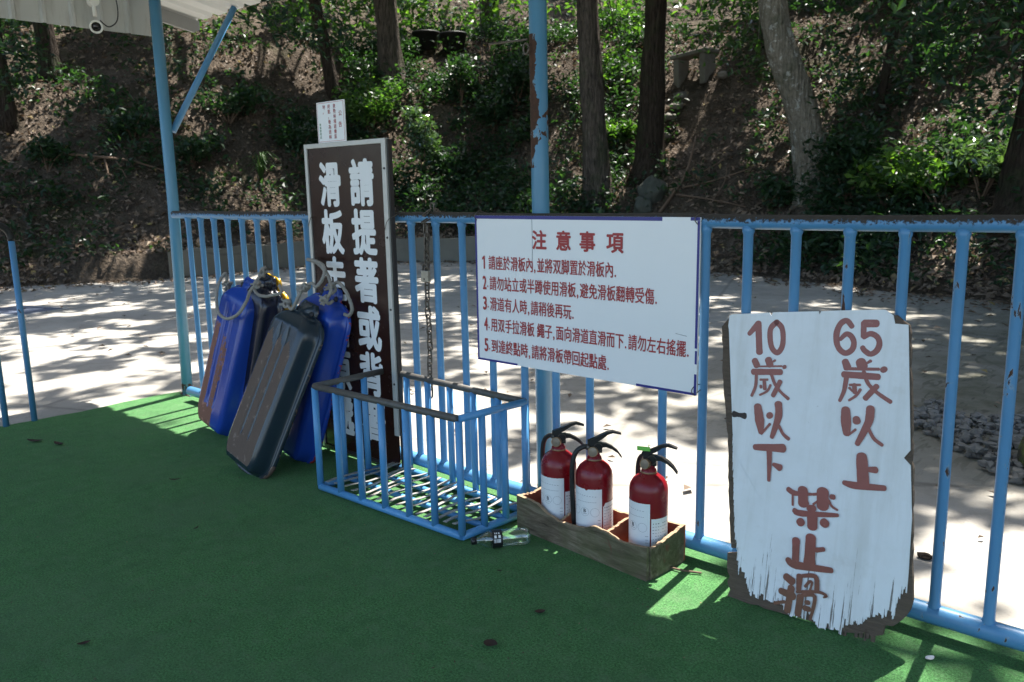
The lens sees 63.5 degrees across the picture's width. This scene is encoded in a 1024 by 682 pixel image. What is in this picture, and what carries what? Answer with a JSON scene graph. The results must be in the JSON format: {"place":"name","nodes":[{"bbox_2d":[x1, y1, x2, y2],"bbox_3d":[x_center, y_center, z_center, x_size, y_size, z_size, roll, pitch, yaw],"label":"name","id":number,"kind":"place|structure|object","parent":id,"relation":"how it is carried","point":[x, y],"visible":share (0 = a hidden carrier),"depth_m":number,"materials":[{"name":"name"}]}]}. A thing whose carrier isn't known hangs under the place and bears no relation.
{"place":"outdoors","nodes":[
{"label":"outdoors","id":0,"kind":"place"},
{"bbox_2d":[0,0,1023,302],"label":"hillside","id":1,"kind":"structure","parent":0,"point":[96,268],"depth_m":14.70,"materials":[{"name":"soil"}]},
{"bbox_2d":[0,175,36,236],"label":"leaning trunk","id":2,"kind":"object","parent":1,"relation":"on","point":[13,199],"visible":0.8,"depth_m":12.95,"materials":[{"name":"brown plant"}]},
{"bbox_2d":[0,18,61,134],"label":"tree","id":3,"kind":"object","parent":1,"relation":"on","point":[9,120],"visible":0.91,"depth_m":12.59,"materials":[{"name":"green plant"}]},
{"bbox_2d":[32,22,64,83],"bbox_3d":[-14.077,-9.814,17.324,11.501,9.573,13.894,-7,12,-29],"label":"tree","id":4,"kind":"object","parent":1,"relation":"on","point":[52,47],"visible":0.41,"depth_m":15.29,"materials":[{"name":"brown plant"}]},
{"bbox_2d":[20,132,76,170],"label":"shrub","id":5,"kind":"object","parent":1,"relation":"on","point":[50,146],"visible":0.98,"depth_m":13.65,"materials":[{"name":"green plant"}]},
{"bbox_2d":[26,150,163,179],"bbox_3d":[-7.034,-2.786,13.824,2.240,0.868,0.544,-2,10,-3],"label":"exposed root","id":6,"kind":"object","parent":1,"relation":"on","point":[102,157],"visible":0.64,"depth_m":13.89,"materials":[{"name":"brown wood"}]},
{"bbox_2d":[100,104,155,139],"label":"shrub","id":7,"kind":"object","parent":1,"relation":"on","point":[129,119],"visible":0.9,"depth_m":14.29,"materials":[{"name":"green plant"}]},
{"bbox_2d":[173,123,231,166],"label":"shrub","id":8,"kind":"object","parent":1,"relation":"on","point":[201,145],"visible":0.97,"depth_m":14.44,"materials":[{"name":"green plant"}]},
{"bbox_2d":[192,79,273,123],"bbox_3d":[-5.243,-4.521,15.632,1.469,0.858,0.904,-7,12,-30],"label":"shrub","id":9,"kind":"object","parent":1,"relation":"on","point":[240,99],"visible":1,"depth_m":15.60,"materials":[{"name":"green plant"}]},
{"bbox_2d":[239,151,282,179],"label":"grass tuft","id":10,"kind":"object","parent":1,"relation":"on","point":[260,167],"visible":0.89,"depth_m":15.02,"materials":[{"name":"green plant"}]},
{"bbox_2d":[268,116,318,160],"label":"shrub","id":11,"kind":"object","parent":1,"relation":"on","point":[300,135],"visible":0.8,"depth_m":15.86,"materials":[{"name":"green plant"}]},
{"bbox_2d":[234,0,369,100],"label":"tree","id":12,"kind":"object","parent":1,"relation":"on","point":[322,42],"visible":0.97,"depth_m":13.59,"materials":[{"name":"green plant"}]},
{"bbox_2d":[289,105,317,130],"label":"shrub","id":13,"kind":"object","parent":1,"relation":"on","point":[301,122],"visible":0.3,"depth_m":16.37,"materials":[{"name":"green plant"}]},
{"bbox_2d":[331,70,405,138],"bbox_3d":[-2.849,-4.735,16.612,1.111,1.422,1.371,8,14,41],"label":"shrub","id":14,"kind":"object","parent":1,"relation":"on","point":[362,109],"visible":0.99,"depth_m":16.52,"materials":[{"name":"green plant"}]},
{"bbox_2d":[1,0,757,50],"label":"wood","id":15,"kind":"object","parent":1,"relation":"on","point":[419,18],"visible":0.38,"depth_m":20.08,"materials":[{"name":"green plant"}]},
{"bbox_2d":[479,0,483,68],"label":"hanging wire","id":16,"kind":"object","parent":15,"relation":"hanging from","point":[481,33],"visible":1,"depth_m":17.33,"materials":[{"name":"black plastic"}]},
{"bbox_2d":[373,0,408,91],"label":"tree","id":17,"kind":"object","parent":1,"relation":"on","point":[389,49],"visible":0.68,"depth_m":17.75,"materials":[{"name":"brown plant"}]},
{"bbox_2d":[399,104,442,170],"bbox_3d":[-1.715,-3.764,15.893,0.826,1.561,0.773,-4,11,-14],"label":"shrub","id":18,"kind":"object","parent":1,"relation":"on","point":[422,139],"visible":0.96,"depth_m":15.79,"materials":[{"name":"green plant"}]},
{"bbox_2d":[411,30,438,50],"bbox_3d":[-1.995,-6.948,19.161,0.636,0.400,0.636,-9,13,-38],"label":"tub","id":19,"kind":"object","parent":1,"relation":"on","point":[421,35],"visible":0.72,"depth_m":18.93,"materials":[{"name":"black plastic"}]},
{"bbox_2d":[438,31,466,51],"bbox_3d":[-1.350,-6.880,19.051,0.636,0.400,0.636,0,11,5],"label":"tub","id":20,"kind":"object","parent":1,"relation":"on","point":[444,35],"visible":0.83,"depth_m":18.83,"materials":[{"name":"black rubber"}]},
{"bbox_2d":[427,135,486,183],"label":"shrub","id":21,"kind":"object","parent":1,"relation":"on","point":[442,161],"visible":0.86,"depth_m":16.16,"materials":[{"name":"green plant"}]},
{"bbox_2d":[437,49,480,107],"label":"shrub","id":22,"kind":"object","parent":1,"relation":"on","point":[459,72],"visible":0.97,"depth_m":17.16,"materials":[{"name":"green plant"}]},
{"bbox_2d":[481,0,500,32],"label":"tree","id":23,"kind":"object","parent":1,"relation":"on","point":[487,12],"visible":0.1,"depth_m":22.91,"materials":[{"name":"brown plant"}]},
{"bbox_2d":[470,76,515,133],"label":"shrub","id":24,"kind":"object","parent":1,"relation":"on","point":[498,104],"visible":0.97,"depth_m":16.81,"materials":[{"name":"green plant"}]},
{"bbox_2d":[489,49,529,106],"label":"shrub","id":25,"kind":"object","parent":1,"relation":"on","point":[519,71],"visible":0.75,"depth_m":17.09,"materials":[{"name":"green plant"}]},
{"bbox_2d":[0,0,1023,286],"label":"undergrowth","id":26,"kind":"object","parent":1,"relation":"on","point":[866,250],"visible":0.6,"depth_m":14.58,"materials":[{"name":"green plant"}]},
{"bbox_2d":[576,0,645,212],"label":"tree","id":27,"kind":"object","parent":1,"relation":"on","point":[596,170],"visible":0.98,"depth_m":14.38,"materials":[{"name":"brown plant"}]},
{"bbox_2d":[605,116,637,150],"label":"shrub","id":28,"kind":"object","parent":1,"relation":"on","point":[624,126],"visible":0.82,"depth_m":15.54,"materials":[{"name":"green plant"}]},
{"bbox_2d":[633,196,651,212],"bbox_3d":[2.214,-2.278,13.956,0.333,0.349,0.338,-1,10,2],"label":"boulder","id":29,"kind":"object","parent":1,"relation":"on","point":[641,203],"visible":0.81,"depth_m":13.83,"materials":[{"name":"grey stone"}]},
{"bbox_2d":[625,0,666,184],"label":"tree","id":30,"kind":"object","parent":1,"relation":"on","point":[650,123],"visible":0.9,"depth_m":14.48,"materials":[{"name":"brown plant"}]},
{"bbox_2d":[637,175,667,204],"bbox_3d":[2.393,-2.556,14.066,0.501,0.534,0.420,8,14,41],"label":"boulder","id":31,"kind":"object","parent":1,"relation":"on","point":[652,182],"visible":0.8,"depth_m":13.92,"materials":[{"name":"grey stone"}]},
{"bbox_2d":[665,132,671,138],"bbox_3d":[2.872,-3.839,15.478,0.239,0.150,0.252,-1,10,-1],"label":"step stone","id":32,"kind":"object","parent":1,"relation":"on","point":[669,135],"visible":0.46,"depth_m":15.38,"materials":[{"name":"grey stone"}]},
{"bbox_2d":[665,113,676,119],"bbox_3d":[3.001,-4.252,15.675,0.259,0.150,0.256,8,14,41],"label":"step stone","id":33,"kind":"object","parent":1,"relation":"on","point":[669,116],"visible":0.86,"depth_m":15.60,"materials":[{"name":"grey stone"}]},
{"bbox_2d":[670,102,683,109],"bbox_3d":[3.144,-4.482,15.774,0.289,0.158,0.244,8,14,41],"label":"step stone","id":34,"kind":"object","parent":1,"relation":"on","point":[681,105],"visible":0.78,"depth_m":15.69,"materials":[{"name":"grey stone"}]},
{"bbox_2d":[673,91,688,98],"bbox_3d":[3.253,-4.739,15.972,0.248,0.153,0.325,-5,11,-22],"label":"step stone","id":35,"kind":"object","parent":1,"relation":"on","point":[684,94],"visible":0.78,"depth_m":15.87,"materials":[{"name":"grey stone"}]},
{"bbox_2d":[658,135,724,212],"bbox_3d":[3.118,-2.820,13.873,0.866,1.323,1.329,8,14,41],"label":"fallen branch","id":36,"kind":"object","parent":1,"relation":"on","point":[665,204],"visible":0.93,"depth_m":13.86,"materials":[{"name":"brown wood"}]},
{"bbox_2d":[670,47,718,87],"bbox_3d":[3.533,-5.262,16.021,0.400,0.640,0.920,-9,10,-35],"label":"stone bench","id":37,"kind":"object","parent":1,"relation":"on","point":[680,69],"visible":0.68,"depth_m":15.77,"materials":[{"name":"grey stone"}]},
{"bbox_2d":[675,166,745,206],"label":"fallen branch","id":38,"kind":"object","parent":1,"relation":"on","point":[684,195],"visible":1,"depth_m":13.11,"materials":[{"name":"brown wood"}]},
{"bbox_2d":[682,164,760,188],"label":"fallen branch","id":39,"kind":"object","parent":1,"relation":"on","point":[683,187],"visible":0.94,"depth_m":13.52,"materials":[{"name":"brown wood"}]},
{"bbox_2d":[717,71,727,78],"bbox_3d":[3.928,-4.949,15.385,0.208,0.155,0.247,3,11,21],"label":"step stone","id":40,"kind":"object","parent":1,"relation":"on","point":[722,74],"visible":0.98,"depth_m":15.30,"materials":[{"name":"grey stone"}]},
{"bbox_2d":[667,0,834,209],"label":"tree","id":41,"kind":"object","parent":1,"relation":"on","point":[791,79],"visible":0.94,"depth_m":11.72,"materials":[{"name":"grey plant"}]},
{"bbox_2d":[753,171,796,210],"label":"shrub","id":42,"kind":"object","parent":1,"relation":"on","point":[773,191],"visible":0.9,"depth_m":12.24,"materials":[{"name":"green plant"}]},
{"bbox_2d":[802,115,895,205],"bbox_3d":[4.525,-2.394,11.258,1.110,1.282,1.182,2,11,17],"label":"shrub","id":43,"kind":"object","parent":1,"relation":"on","point":[843,162],"visible":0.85,"depth_m":11.09,"materials":[{"name":"green plant"}]},
{"bbox_2d":[805,0,947,133],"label":"tree","id":44,"kind":"object","parent":1,"relation":"on","point":[888,59],"visible":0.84,"depth_m":11.04,"materials":[{"name":"green plant"}]},
{"bbox_2d":[844,141,913,207],"bbox_3d":[4.758,-2.080,10.677,0.863,0.948,1.296,8,14,41],"label":"shrub","id":45,"kind":"object","parent":1,"relation":"on","point":[873,176],"visible":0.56,"depth_m":10.42,"materials":[{"name":"green plant"}]},
{"bbox_2d":[880,140,969,207],"bbox_3d":[5.055,-2.002,10.120,0.971,0.868,1.182,8,14,41],"label":"shrub","id":46,"kind":"object","parent":1,"relation":"on","point":[919,175],"visible":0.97,"depth_m":9.96,"materials":[{"name":"green plant"}]},
{"bbox_2d":[867,0,1023,233],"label":"tree","id":47,"kind":"object","parent":1,"relation":"on","point":[1005,202],"visible":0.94,"depth_m":8.94,"materials":[{"name":"green plant"}]},
{"bbox_2d":[939,127,1011,198],"bbox_3d":[5.624,-2.107,9.752,0.797,0.941,1.116,-8,12,-31],"label":"shrub","id":48,"kind":"object","parent":1,"relation":"on","point":[986,163],"visible":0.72,"depth_m":9.78,"materials":[{"name":"green plant"}]},
{"bbox_2d":[0,262,1023,628],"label":"yard","id":49,"kind":"structure","parent":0,"point":[82,368],"depth_m":5.32,"materials":[{"name":"concrete"}]},
{"bbox_2d":[167,236,475,278],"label":"retaining wall","id":50,"kind":"structure","parent":49,"relation":"on","point":[449,248],"depth_m":13.55,"materials":[{"name":"concrete"}]},
{"bbox_2d":[0,391,1023,681],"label":"carpet","id":51,"kind":"object","parent":49,"relation":"on","point":[308,595],"visible":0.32,"depth_m":2.52,"materials":[{"name":"green carpet"}]},
{"bbox_2d":[0,222,37,426],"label":"handrail","id":52,"kind":"object","parent":51,"relation":"on","point":[7,231],"visible":1,"depth_m":4.45,"materials":[{"name":"blue metal"}]},
{"bbox_2d":[27,439,41,441],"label":"dry leaf","id":53,"kind":"object","parent":51,"relation":"on","point":[35,440],"visible":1,"depth_m":4.17,"materials":[{"name":"brown plant"}]},
{"bbox_2d":[198,272,263,435],"bbox_3d":[-1.447,0.067,4.148,0.374,0.862,0.159,25,13,40],"label":"sled","id":54,"kind":"object","parent":51,"relation":"on","point":[221,393],"visible":0.94,"depth_m":4.12,"materials":[{"name":"blue plastic"}]},
{"bbox_2d":[243,266,283,394],"bbox_3d":[-1.307,0.055,4.144,0.407,0.896,0.102,24,17,39],"label":"sled","id":55,"kind":"object","parent":51,"relation":"on","point":[266,298],"visible":0.38,"depth_m":4.03,"materials":[{"name":"black plastic"}]},
{"bbox_2d":[0,0,552,487],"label":"shelter","id":56,"kind":"object","parent":51,"relation":"on","point":[138,16],"visible":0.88,"depth_m":4.67,"materials":[{"name":"blue paint"}]},
{"bbox_2d":[86,0,118,33],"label":"security camera","id":57,"kind":"object","parent":56,"relation":"attached to","point":[96,26],"visible":1,"depth_m":4.51,"materials":[{"name":"white plastic"}]},
{"bbox_2d":[226,258,326,478],"bbox_3d":[-1.023,0.112,3.607,0.360,0.993,0.110,23,2,42],"label":"sled","id":58,"kind":"object","parent":51,"relation":"on","point":[277,384],"visible":1,"depth_m":3.54,"materials":[{"name":"plastic"}]},
{"bbox_2d":[267,273,291,309],"bbox_3d":[-1.280,0.070,4.202,0.360,0.831,0.091,23,20,38],"label":"sled","id":59,"kind":"object","parent":51,"relation":"on","point":[284,295],"visible":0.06,"depth_m":4.08,"materials":[{"name":"yellow plastic"}]},
{"bbox_2d":[283,258,353,462],"bbox_3d":[-0.925,0.113,3.707,0.396,0.922,0.143,25,14,39],"label":"sled","id":60,"kind":"object","parent":51,"relation":"on","point":[334,316],"visible":0.49,"depth_m":3.65,"materials":[{"name":"blue plastic"}]},
{"bbox_2d":[304,138,403,468],"bbox_3d":[-0.692,-0.159,3.636,0.599,1.400,0.040,8,14,41],"label":"standing sign","id":61,"kind":"object","parent":51,"relation":"on","point":[351,208],"visible":0.79,"depth_m":3.57,"materials":[{"name":"wood"}]},
{"bbox_2d":[316,99,346,142],"bbox_3d":[-0.780,-0.946,3.568,0.198,0.172,0.007,8,14,41],"label":"notice","id":62,"kind":"object","parent":61,"relation":"attached to","point":[331,120],"visible":1,"depth_m":3.56,"materials":[{"name":"white paper"}]},
{"bbox_2d":[311,368,529,539],"bbox_3d":[-0.357,0.407,3.223,0.864,0.451,0.397,8,14,41],"label":"basket","id":63,"kind":"object","parent":51,"relation":"on","point":[339,393],"visible":0.94,"depth_m":3.13,"materials":[{"name":"metal"}]},
{"bbox_2d":[483,639,496,645],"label":"dry leaf","id":64,"kind":"object","parent":51,"relation":"on","point":[490,642],"visible":1,"depth_m":2.23,"materials":[{"name":"brown plant"}]},
{"bbox_2d":[471,526,529,547],"bbox_3d":[-0.040,0.676,2.834,0.201,0.062,0.062,-3,11,-11],"label":"plastic bottle","id":65,"kind":"object","parent":51,"relation":"on","point":[496,538],"visible":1,"depth_m":2.81,"materials":[{"name":"clear plastic"}]},
{"bbox_2d":[0,404,1017,681],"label":"leaf crumbs","id":66,"kind":"object","parent":51,"relation":"on","point":[326,576],"visible":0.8,"depth_m":2.58,"materials":[{"name":"plant"}]},
{"bbox_2d":[535,609,544,612],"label":"dry leaf","id":67,"kind":"object","parent":51,"relation":"on","point":[540,610],"visible":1,"depth_m":2.39,"materials":[{"name":"brown plant"}]},
{"bbox_2d":[170,211,1023,651],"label":"railing","id":68,"kind":"object","parent":51,"relation":"on","point":[988,627],"visible":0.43,"depth_m":2.42,"materials":[{"name":"blue metal"}]},
{"bbox_2d":[421,202,439,398],"bbox_3d":[-0.309,-0.159,3.368,0.108,0.805,0.052,-8,12,-32],"label":"chain","id":69,"kind":"object","parent":68,"relation":"hanging from","point":[426,234],"visible":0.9,"depth_m":3.34,"materials":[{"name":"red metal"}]},
{"bbox_2d":[421,263,430,281],"bbox_3d":[-0.347,-0.276,3.321,0.042,0.077,0.019,8,14,41],"label":"padlock","id":70,"kind":"object","parent":69,"relation":"hanging from","point":[425,276],"visible":1,"depth_m":3.31,"materials":[{"name":"silver metal"}]},
{"bbox_2d":[474,211,704,395],"bbox_3d":[0.229,-0.160,2.854,0.956,0.570,0.045,8,14,41],"label":"notice board","id":71,"kind":"object","parent":68,"relation":"attached to","point":[611,298],"visible":1,"depth_m":2.79,"materials":[{"name":"white metal"}]},
{"bbox_2d":[517,487,685,581],"bbox_3d":[0.274,0.638,2.818,0.603,0.130,0.209,8,14,41],"label":"wooden crate","id":72,"kind":"object","parent":51,"relation":"on","point":[613,547],"visible":0.75,"depth_m":2.71,"materials":[{"name":"brown wood"}]},
{"bbox_2d":[540,421,583,519],"bbox_3d":[0.177,0.473,2.927,0.154,0.393,0.137,-4,11,-13],"label":"fire extinguisher","id":73,"kind":"object","parent":72,"relation":"in","point":[555,479],"visible":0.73,"depth_m":2.88,"materials":[{"name":"red paint"}]},
{"bbox_2d":[570,430,621,529],"bbox_3d":[0.284,0.493,2.808,0.139,0.393,0.129,-10,14,-40],"label":"fire extinguisher","id":74,"kind":"object","parent":72,"relation":"in","point":[594,490],"visible":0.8,"depth_m":2.77,"materials":[{"name":"red paint"}]},
{"bbox_2d":[629,443,677,546],"bbox_3d":[0.454,0.516,2.664,0.156,0.393,0.128,5,12,29],"label":"fire extinguisher","id":75,"kind":"object","parent":72,"relation":"in","point":[648,505],"visible":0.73,"depth_m":2.63,"materials":[{"name":"red paint"}]},
{"bbox_2d":[670,567,701,573],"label":"twig","id":76,"kind":"object","parent":51,"relation":"on","point":[689,571],"visible":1,"depth_m":2.61,"materials":[{"name":"brown wood"}]},
{"bbox_2d":[722,310,914,641],"bbox_3d":[0.828,0.343,2.304,0.607,0.888,0.023,8,5,41],"label":"plywood sign","id":77,"kind":"object","parent":51,"relation":"on","point":[819,407],"visible":1,"depth_m":2.27,"materials":[{"name":"white paint"}]},
{"bbox_2d":[925,655,933,659],"bbox_3d":[1.071,0.811,2.119,0.030,0.003,0.018,-6,12,-26],"label":"paper scrap","id":78,"kind":"object","parent":51,"relation":"on","point":[930,657],"visible":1,"depth_m":2.12,"materials":[{"name":"white paper"}]},
{"bbox_2d":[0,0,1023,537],"bbox_3d":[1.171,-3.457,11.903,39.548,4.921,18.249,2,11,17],"label":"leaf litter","id":79,"kind":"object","parent":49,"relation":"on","point":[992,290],"visible":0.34,"depth_m":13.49,"materials":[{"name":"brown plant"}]},
{"bbox_2d":[917,552,931,559],"bbox_3d":[1.355,0.706,2.711,0.053,0.024,0.039,8,14,41],"label":"debris lump","id":80,"kind":"object","parent":49,"relation":"on","point":[924,555],"visible":0.91,"depth_m":2.70,"materials":[{"name":"brown plant"}]},
{"bbox_2d":[914,398,1023,483],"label":"gravel","id":81,"kind":"structure","parent":49,"relation":"on","point":[927,416],"depth_m":3.94,"materials":[{"name":"grey gravel"}]},
{"bbox_2d":[1017,437,1023,479],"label":"mossy rock","id":82,"kind":"object","parent":49,"relation":"on","point":[1020,455],"visible":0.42,"depth_m":3.46,"materials":[{"name":"stone"}]}
]}

